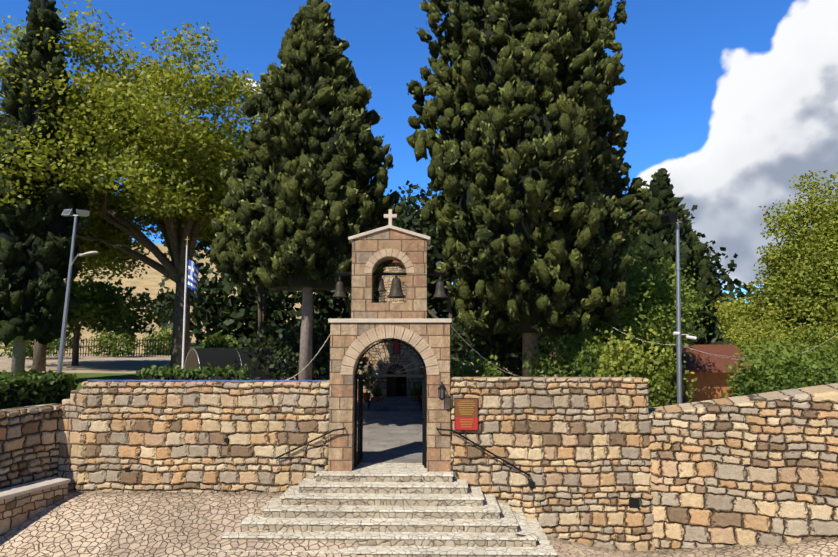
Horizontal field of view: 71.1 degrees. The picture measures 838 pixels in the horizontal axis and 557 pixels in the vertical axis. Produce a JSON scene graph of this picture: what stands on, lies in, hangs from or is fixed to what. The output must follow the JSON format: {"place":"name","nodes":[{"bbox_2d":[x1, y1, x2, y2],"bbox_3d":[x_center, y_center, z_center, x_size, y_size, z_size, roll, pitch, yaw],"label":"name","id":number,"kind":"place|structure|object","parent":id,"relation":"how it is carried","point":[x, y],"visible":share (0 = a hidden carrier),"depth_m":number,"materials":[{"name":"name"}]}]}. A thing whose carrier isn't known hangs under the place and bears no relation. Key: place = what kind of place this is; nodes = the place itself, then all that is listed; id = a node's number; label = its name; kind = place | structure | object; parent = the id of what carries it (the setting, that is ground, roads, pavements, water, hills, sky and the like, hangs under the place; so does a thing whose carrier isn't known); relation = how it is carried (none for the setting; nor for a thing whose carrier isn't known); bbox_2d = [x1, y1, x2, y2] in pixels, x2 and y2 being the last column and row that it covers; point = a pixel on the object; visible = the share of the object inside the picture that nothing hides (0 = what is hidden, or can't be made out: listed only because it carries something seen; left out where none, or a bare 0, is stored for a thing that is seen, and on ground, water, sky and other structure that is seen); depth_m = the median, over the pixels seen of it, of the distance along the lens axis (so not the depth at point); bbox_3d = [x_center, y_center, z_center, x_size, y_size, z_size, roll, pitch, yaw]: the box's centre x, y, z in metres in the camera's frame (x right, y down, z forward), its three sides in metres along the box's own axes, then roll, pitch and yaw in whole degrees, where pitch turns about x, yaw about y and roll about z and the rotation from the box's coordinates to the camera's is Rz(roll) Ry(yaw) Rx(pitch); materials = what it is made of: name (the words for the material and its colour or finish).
{"place":"outdoors","nodes":[
{"label":"outdoors","id":0,"kind":"place"},
{"bbox_2d":[379,260,406,302],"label":"stone building","id":1,"kind":"structure","parent":0,"point":[395,266],"depth_m":29.68,"materials":[{"name":"beige stone"}]},
{"bbox_2d":[343,193,447,318],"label":"tree","id":2,"kind":"object","parent":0,"point":[432,278],"depth_m":42.94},
{"bbox_2d":[0,242,837,556],"bbox_3d":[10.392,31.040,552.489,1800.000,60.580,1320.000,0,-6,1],"label":"ground","id":3,"kind":"structure","parent":0,"point":[130,524],"depth_m":11.60,"materials":[{"name":"beige stone"}]},
{"bbox_2d":[0,403,61,480],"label":"wing wall","id":4,"kind":"structure","parent":3,"relation":"on","point":[8,410],"depth_m":12.37,"materials":[{"name":"beige stone"}]},
{"bbox_2d":[0,405,61,488],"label":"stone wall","id":5,"kind":"structure","parent":4,"relation":"attached to","point":[29,441],"depth_m":12.11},
{"bbox_2d":[0,338,66,358],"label":"bush","id":6,"kind":"object","parent":3,"relation":"on","point":[29,352],"visible":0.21,"depth_m":38.55,"materials":[{"name":"green plant"}]},
{"bbox_2d":[0,477,70,535],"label":"bench","id":7,"kind":"object","parent":3,"relation":"on","point":[20,504],"visible":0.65,"depth_m":11.42,"materials":[{"name":"stone"}]},
{"bbox_2d":[0,368,75,408],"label":"hedge","id":8,"kind":"object","parent":3,"relation":"on","point":[32,378],"depth_m":13.00,"materials":[{"name":"green plant"}]},
{"bbox_2d":[6,369,78,398],"bbox_3d":[-12.633,2.922,14.327,8.317,1.396,1.533,0,-6,1],"label":"hedge","id":9,"kind":"object","parent":3,"relation":"on","point":[76,380],"depth_m":14.70,"materials":[{"name":"green plant"}]},
{"bbox_2d":[0,0,93,373],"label":"cypress","id":10,"kind":"object","parent":3,"relation":"on","point":[54,270],"depth_m":20.98,"materials":[{"name":"green plant"}]},
{"bbox_2d":[0,0,92,346],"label":"cypress tufts","id":11,"kind":"object","parent":10,"relation":"attached to","point":[19,271],"visible":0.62,"depth_m":20.93,"materials":[{"name":"green plant"}]},
{"bbox_2d":[32,327,87,347],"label":"bush","id":12,"kind":"object","parent":3,"relation":"on","point":[68,336],"visible":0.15,"depth_m":51.21,"materials":[{"name":"green plant"}]},
{"bbox_2d":[1,112,149,371],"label":"tree","id":13,"kind":"object","parent":3,"relation":"on","point":[100,259],"depth_m":27.94,"materials":[{"name":"green plant"}]},
{"bbox_2d":[57,209,98,372],"bbox_3d":[-9.869,0.659,17.011,1.356,5.468,0.380,-2,-6,18],"label":"lamp","id":14,"kind":"object","parent":3,"relation":"on","point":[69,212],"visible":0.92,"depth_m":17.07,"materials":[{"name":"grey metal"}]},
{"bbox_2d":[27,338,171,355],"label":"fence","id":15,"kind":"object","parent":3,"relation":"on","point":[88,353],"visible":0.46,"depth_m":43.00,"materials":[{"name":"black metal"}]},
{"bbox_2d":[88,321,138,356],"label":"bush","id":16,"kind":"object","parent":3,"relation":"on","point":[102,338],"visible":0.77,"depth_m":42.43,"materials":[{"name":"green plant"}]},
{"bbox_2d":[64,263,173,365],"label":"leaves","id":17,"kind":"object","parent":3,"relation":"on","point":[97,300],"depth_m":32.87,"materials":[{"name":"green plant"}]},
{"bbox_2d":[0,0,261,370],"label":"tree","id":18,"kind":"object","parent":3,"relation":"on","point":[108,119],"depth_m":22.76,"materials":[{"name":"green plant"}]},
{"bbox_2d":[137,326,172,354],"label":"bush","id":19,"kind":"object","parent":3,"relation":"on","point":[167,334],"visible":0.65,"depth_m":46.55,"materials":[{"name":"green plant"}]},
{"bbox_2d":[155,291,174,302],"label":"hill scrub","id":20,"kind":"object","parent":3,"relation":"on","point":[165,298],"visible":0.17,"depth_m":118.90,"materials":[{"name":"green plant"}]},
{"bbox_2d":[156,307,200,328],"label":"hill scrub","id":21,"kind":"object","parent":3,"relation":"on","point":[159,324],"visible":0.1,"depth_m":77.60,"materials":[{"name":"green plant"}]},
{"bbox_2d":[182,236,189,368],"bbox_3d":[-7.599,1.099,18.997,0.140,4.988,0.080,0,-6,1],"label":"flagpole","id":22,"kind":"object","parent":3,"relation":"on","point":[184,323],"visible":0.92,"depth_m":18.99,"materials":[{"name":"white metal"}]},
{"bbox_2d":[188,260,198,296],"bbox_3d":[-7.350,0.029,19.078,0.365,1.323,0.192,0,-6,1],"label":"flag","id":23,"kind":"object","parent":22,"relation":"attached to","point":[193,272],"visible":1,"depth_m":19.09,"materials":[{"name":"blue fabric"}]},
{"bbox_2d":[135,362,250,379],"bbox_3d":[-5.381,2.795,14.113,2.774,1.577,1.081,0,-6,1],"label":"hedge","id":24,"kind":"object","parent":3,"relation":"on","point":[151,369],"depth_m":13.88,"materials":[{"name":"green plant"}]},
{"bbox_2d":[153,228,268,347],"bbox_3d":[-10.819,-0.898,37.286,12.668,13.601,12.103,0,-6,1],"label":"tree","id":25,"kind":"object","parent":3,"relation":"on","point":[261,307],"depth_m":36.83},
{"bbox_2d":[145,253,284,344],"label":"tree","id":26,"kind":"object","parent":3,"relation":"on","point":[223,286],"visible":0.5,"depth_m":53.55,"materials":[{"name":"green plant"}]},
{"bbox_2d":[200,330,241,347],"bbox_3d":[-13.166,4.449,39.060,2.666,2.118,2.472,4,-7,-37],"label":"bush","id":27,"kind":"object","parent":3,"relation":"on","point":[215,340],"visible":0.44,"depth_m":38.69,"materials":[{"name":"green plant"}]},
{"bbox_2d":[184,348,282,379],"bbox_3d":[-6.120,2.959,19.277,2.635,1.354,2.070,4,-7,-37],"label":"shelter","id":28,"kind":"object","parent":3,"relation":"on","point":[217,357],"visible":0.56,"depth_m":18.81,"materials":[{"name":"beige"}]},
{"bbox_2d":[211,285,346,344],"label":"tree","id":29,"kind":"object","parent":3,"relation":"on","point":[327,307],"visible":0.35,"depth_m":54.01,"materials":[{"name":"green plant"}]},
{"bbox_2d":[222,320,378,387],"bbox_3d":[-3.849,2.545,19.854,5.100,2.453,2.977,0,-6,1],"label":"shrub","id":30,"kind":"object","parent":3,"relation":"on","point":[320,364],"visible":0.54,"depth_m":19.19,"materials":[{"name":"green plant"}]},
{"bbox_2d":[205,0,403,379],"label":"cypress","id":31,"kind":"object","parent":3,"relation":"on","point":[318,229],"depth_m":16.54,"materials":[{"name":"green plant"}]},
{"bbox_2d":[210,0,403,292],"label":"cypress tufts","id":32,"kind":"object","parent":31,"relation":"attached to","point":[265,227],"visible":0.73,"depth_m":16.36,"materials":[{"name":"green plant"}]},
{"bbox_2d":[57,377,652,538],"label":"wall","id":33,"kind":"structure","parent":3,"relation":"on","point":[71,414],"depth_m":12.73,"materials":[{"name":"beige stone"}]},
{"bbox_2d":[75,381,329,492],"bbox_3d":[-4.649,3.624,12.613,5.440,2.772,0.066,0,-6,1],"label":"skin","id":34,"kind":"object","parent":33,"relation":"attached to","point":[127,426],"visible":0.77,"depth_m":12.61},
{"bbox_2d":[125,438,638,507],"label":"weepholes","id":35,"kind":"object","parent":33,"relation":"attached to","point":[633,503],"visible":0.54,"depth_m":12.31,"materials":[{"name":"black"}]},
{"bbox_2d":[87,317,837,381],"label":"wires","id":36,"kind":"object","parent":33,"relation":"attached to","point":[287,380],"visible":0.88,"depth_m":12.95,"materials":[{"name":"metal"}]},
{"bbox_2d":[450,377,655,550],"bbox_3d":[2.794,4.016,12.420,4.250,3.752,0.066,0,-6,1],"label":"skin","id":37,"kind":"object","parent":33,"relation":"attached to","point":[594,467],"visible":0.83,"depth_m":12.42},
{"bbox_2d":[454,398,477,430],"bbox_3d":[1.008,2.888,12.489,0.504,0.674,0.075,0,-6,1],"label":"sign","id":38,"kind":"object","parent":37,"relation":"attached to","point":[465,413],"visible":1,"depth_m":12.46,"materials":[{"name":"brown"}]},
{"bbox_2d":[197,471,556,556],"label":"steps","id":39,"kind":"structure","parent":3,"relation":"on","point":[405,514],"depth_m":11.23,"materials":[{"name":"beige stone"}]},
{"bbox_2d":[352,463,426,471],"bbox_3d":[-0.622,4.288,12.863,1.596,0.303,0.860,0,-6,1],"label":"threshold","id":40,"kind":"object","parent":39,"relation":"on","point":[407,467],"visible":0.36,"depth_m":12.82,"materials":[{"name":"beige stone"}]},
{"bbox_2d":[315,275,455,322],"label":"tree","id":41,"kind":"object","parent":3,"relation":"on","point":[432,307],"visible":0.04,"depth_m":55.40,"materials":[{"name":"green plant"}]},
{"bbox_2d":[357,396,420,410],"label":"church steps","id":42,"kind":"structure","parent":3,"relation":"on","point":[396,403],"depth_m":23.18,"materials":[{"name":"grey stone"}]},
{"bbox_2d":[328,323,450,471],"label":"gate block","id":43,"kind":"structure","parent":3,"relation":"on","point":[345,336],"depth_m":12.63,"materials":[{"name":"beige stone"}]},
{"bbox_2d":[351,229,426,318],"bbox_3d":[-0.653,-0.084,13.265,1.660,1.998,0.600,0,-6,1],"label":"belfry","id":44,"kind":"object","parent":43,"relation":"on","point":[413,248],"visible":0.85,"depth_m":12.96,"materials":[{"name":"beige stone"}]},
{"bbox_2d":[364,249,413,273],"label":"belfry voussoirs","id":45,"kind":"object","parent":44,"relation":"attached to","point":[377,255],"visible":0.88,"depth_m":12.99,"materials":[{"name":"beige stone"}]},
{"bbox_2d":[348,209,430,244],"bbox_3d":[-0.653,-1.198,13.380,1.836,0.758,0.700,0,-6,1],"label":"belfry roof cross","id":46,"kind":"object","parent":44,"relation":"on","point":[390,215],"visible":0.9,"depth_m":13.02,"materials":[{"name":"beige stone"}]},
{"bbox_2d":[332,272,447,298],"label":"bells","id":47,"kind":"object","parent":44,"relation":"hanging from","point":[397,292],"visible":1,"depth_m":13.17,"materials":[{"name":"brown metal"}]},
{"bbox_2d":[340,325,438,374],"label":"gate voussoirs","id":48,"kind":"object","parent":43,"relation":"attached to","point":[363,338],"visible":0.92,"depth_m":12.72,"materials":[{"name":"beige stone"}]},
{"bbox_2d":[328,318,451,322],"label":"stone cornice","id":49,"kind":"structure","parent":43,"relation":"attached to","point":[433,320],"depth_m":12.74,"materials":[{"name":"beige stone"}]},
{"bbox_2d":[275,340,529,476],"bbox_3d":[-0.351,2.794,12.998,5.408,2.842,1.368,0,-6,1],"label":"ironwork","id":50,"kind":"object","parent":3,"relation":"on","point":[358,450],"visible":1,"depth_m":12.97,"materials":[{"name":"black metal"}]},
{"bbox_2d":[357,323,452,407],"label":"church wall","id":51,"kind":"structure","parent":3,"relation":"on","point":[381,382],"depth_m":24.05,"materials":[{"name":"beige stone"}]},
{"bbox_2d":[363,379,419,401],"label":"flower pots","id":52,"kind":"object","parent":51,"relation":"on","point":[366,396],"visible":0.56,"depth_m":23.33,"materials":[{"name":"ceramic"}]},
{"bbox_2d":[362,368,374,381],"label":"potted plant","id":53,"kind":"object","parent":52,"relation":"on","point":[367,372],"visible":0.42,"depth_m":23.43,"materials":[{"name":"green plant"}]},
{"bbox_2d":[371,384,381,396],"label":"potted plant","id":54,"kind":"object","parent":52,"relation":"on","point":[377,391],"visible":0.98,"depth_m":23.36,"materials":[{"name":"green plant"}]},
{"bbox_2d":[411,385,421,396],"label":"potted plant","id":55,"kind":"object","parent":52,"relation":"on","point":[416,390],"visible":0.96,"depth_m":23.33,"materials":[{"name":"green plant"}]},
{"bbox_2d":[374,349,418,373],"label":"stone arches","id":56,"kind":"structure","parent":51,"relation":"attached to","point":[388,352],"depth_m":24.04,"materials":[{"name":"beige stone"}]},
{"bbox_2d":[387,338,406,395],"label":"church door","id":57,"kind":"structure","parent":51,"relation":"in","point":[396,386],"depth_m":24.24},
{"bbox_2d":[375,271,509,339],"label":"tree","id":58,"kind":"object","parent":3,"relation":"on","point":[431,301],"visible":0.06,"depth_m":52.17,"materials":[{"name":"green plant"}]},
{"bbox_2d":[450,350,504,376],"bbox_3d":[1.390,2.570,14.932,1.870,1.591,1.361,-1,-6,12],"label":"shrub","id":59,"kind":"object","parent":3,"relation":"on","point":[483,369],"visible":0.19,"depth_m":14.70,"materials":[{"name":"green plant"}]},
{"bbox_2d":[419,316,563,376],"bbox_3d":[2.308,2.161,18.600,4.693,2.684,3.049,0,-6,1],"label":"shrub","id":60,"kind":"object","parent":3,"relation":"on","point":[489,345],"visible":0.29,"depth_m":18.11,"materials":[{"name":"green plant"}]},
{"bbox_2d":[414,181,648,374],"bbox_3d":[7.313,-0.746,36.917,16.870,14.534,10.595,0,-6,1],"label":"tree","id":61,"kind":"object","parent":3,"relation":"on","point":[442,246],"depth_m":34.17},
{"bbox_2d":[406,0,657,376],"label":"cypress","id":62,"kind":"object","parent":3,"relation":"on","point":[521,161],"depth_m":16.32,"materials":[{"name":"green plant"}]},
{"bbox_2d":[406,0,654,340],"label":"cypress tufts","id":63,"kind":"object","parent":62,"relation":"attached to","point":[499,289],"visible":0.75,"depth_m":16.29,"materials":[{"name":"green plant"}]},
{"bbox_2d":[501,335,575,353],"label":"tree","id":64,"kind":"object","parent":3,"relation":"on","point":[504,344],"depth_m":59.23,"materials":[{"name":"green plant"}]},
{"bbox_2d":[519,326,631,376],"bbox_3d":[4.430,2.302,16.662,3.260,1.962,2.238,0,-6,1],"label":"shrub","id":65,"kind":"object","parent":3,"relation":"on","point":[569,361],"visible":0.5,"depth_m":16.36,"materials":[{"name":"green plant"}]},
{"bbox_2d":[565,336,619,362],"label":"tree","id":66,"kind":"object","parent":3,"relation":"on","point":[585,349],"depth_m":56.34,"materials":[{"name":"green plant"}]},
{"bbox_2d":[629,212,639,368],"bbox_3d":[12.650,1.249,32.738,3.078,11.202,3.348,0,-6,1],"label":"cypress","id":67,"kind":"object","parent":3,"relation":"on","point":[631,214],"depth_m":32.91,"materials":[{"name":"green plant"}]},
{"bbox_2d":[594,326,696,407],"bbox_3d":[5.616,2.321,15.317,2.588,2.182,1.809,1,-6,-13],"label":"shrub","id":68,"kind":"object","parent":3,"relation":"on","point":[613,363],"visible":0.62,"depth_m":14.84,"materials":[{"name":"green plant"}]},
{"bbox_2d":[632,169,707,381],"bbox_3d":[12.494,0.421,29.660,4.131,12.213,4.463,0,-6,1],"label":"cypress","id":69,"kind":"object","parent":3,"relation":"on","point":[667,241],"depth_m":29.25,"materials":[{"name":"green plant"}]},
{"bbox_2d":[634,168,709,386],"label":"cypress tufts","id":70,"kind":"object","parent":69,"relation":"attached to","point":[655,186],"visible":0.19,"depth_m":29.27,"materials":[{"name":"green plant"}]},
{"bbox_2d":[660,211,695,403],"bbox_3d":[6.526,1.062,14.668,0.731,5.495,0.421,0,-6,1],"label":"lamp","id":71,"kind":"object","parent":3,"relation":"on","point":[668,218],"visible":1,"depth_m":14.70,"materials":[{"name":"grey metal"}]},
{"bbox_2d":[627,205,738,308],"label":"tree","id":72,"kind":"object","parent":3,"relation":"on","point":[716,275],"visible":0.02,"depth_m":40.67,"materials":[{"name":"green plant"}]},
{"bbox_2d":[621,303,771,352],"bbox_3d":[19.338,4.710,39.182,11.999,6.677,10.396,0,-6,1],"label":"tree","id":73,"kind":"object","parent":3,"relation":"on","point":[746,308],"visible":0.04,"depth_m":37.09,"materials":[{"name":"green plant"}]},
{"bbox_2d":[652,345,749,403],"bbox_3d":[11.618,4.156,24.119,2.729,2.860,3.600,0,-6,1],"label":"hut","id":74,"kind":"object","parent":3,"relation":"on","point":[709,374],"visible":0.52,"depth_m":22.86,"materials":[{"name":"brown wood"}]},
{"bbox_2d":[687,222,730,344],"bbox_3d":[14.654,1.913,31.521,3.817,10.337,3.136,0,-6,1],"label":"cypress","id":75,"kind":"object","parent":3,"relation":"on","point":[710,279],"depth_m":30.84,"materials":[{"name":"green plant"}]},
{"bbox_2d":[687,224,729,344],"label":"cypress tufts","id":76,"kind":"object","parent":75,"relation":"attached to","point":[701,248],"visible":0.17,"depth_m":30.82,"materials":[{"name":"green plant"}]},
{"bbox_2d":[714,262,728,302],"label":"tree","id":77,"kind":"object","parent":3,"relation":"on","point":[722,294],"visible":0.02,"depth_m":45.59,"materials":[{"name":"green plant"}]},
{"bbox_2d":[711,261,727,305],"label":"cypress tufts","id":78,"kind":"object","parent":77,"relation":"attached to","point":[720,292],"visible":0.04,"depth_m":45.71,"materials":[{"name":"green plant"}]},
{"bbox_2d":[649,395,811,533],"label":"wing wall","id":79,"kind":"structure","parent":3,"relation":"on","point":[777,516],"depth_m":11.92,"materials":[{"name":"beige stone"}]},
{"bbox_2d":[648,391,837,549],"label":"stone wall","id":80,"kind":"structure","parent":79,"relation":"attached to","point":[799,476],"depth_m":11.79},
{"bbox_2d":[649,383,837,415],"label":"wall coping","id":81,"kind":"object","parent":79,"relation":"on","point":[758,397],"visible":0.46,"depth_m":12.33,"materials":[{"name":"beige stone"}]},
{"bbox_2d":[719,270,763,307],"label":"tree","id":82,"kind":"object","parent":3,"relation":"on","point":[732,287],"depth_m":56.13,"materials":[{"name":"green plant"}]},
{"bbox_2d":[712,295,837,351],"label":"tree","id":83,"kind":"object","parent":3,"relation":"on","point":[730,311],"visible":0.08,"depth_m":36.35,"materials":[{"name":"green plant"}]},
{"bbox_2d":[719,306,837,357],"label":"tree","id":84,"kind":"object","parent":3,"relation":"on","point":[762,333],"depth_m":31.75,"materials":[{"name":"green plant"}]},
{"bbox_2d":[722,335,837,397],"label":"shrub","id":85,"kind":"object","parent":3,"relation":"on","point":[792,378],"visible":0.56,"depth_m":15.64,"materials":[{"name":"green plant"}]},
{"bbox_2d":[728,281,835,321],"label":"tree","id":86,"kind":"object","parent":3,"relation":"on","point":[731,294],"depth_m":55.39,"materials":[{"name":"green plant"}]},
{"bbox_2d":[729,326,837,390],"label":"shrub","id":87,"kind":"object","parent":3,"relation":"on","point":[833,351],"depth_m":25.81,"materials":[{"name":"plant"}]},
{"bbox_2d":[740,170,837,334],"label":"tree","id":88,"kind":"object","parent":3,"relation":"on","point":[796,287],"depth_m":33.68,"materials":[{"name":"green plant"}]},
{"bbox_2d":[800,303,837,355],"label":"tree","id":89,"kind":"object","parent":3,"relation":"on","point":[835,338],"visible":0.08,"depth_m":30.76,"materials":[{"name":"green plant"}]},
{"bbox_2d":[0,0,837,302],"label":"sky","id":90,"kind":"structure","parent":0,"point":[737,100],"materials":[{"name":"blue"}]},
{"bbox_2d":[383,180,459,360],"bbox_3d":[1.265,-0.673,39.118,17.467,13.627,11.116,0,-6,1],"label":"tree","id":91,"kind":"object","parent":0,"point":[408,221],"depth_m":38.05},
{"bbox_2d":[509,232,712,356],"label":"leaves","id":92,"kind":"object","parent":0,"point":[652,307],"depth_m":20.03,"materials":[{"name":"green plant"}]},
{"bbox_2d":[627,229,640,353],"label":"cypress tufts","id":93,"kind":"object","parent":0,"point":[637,244],"depth_m":32.74,"materials":[{"name":"green plant"}]}
]}

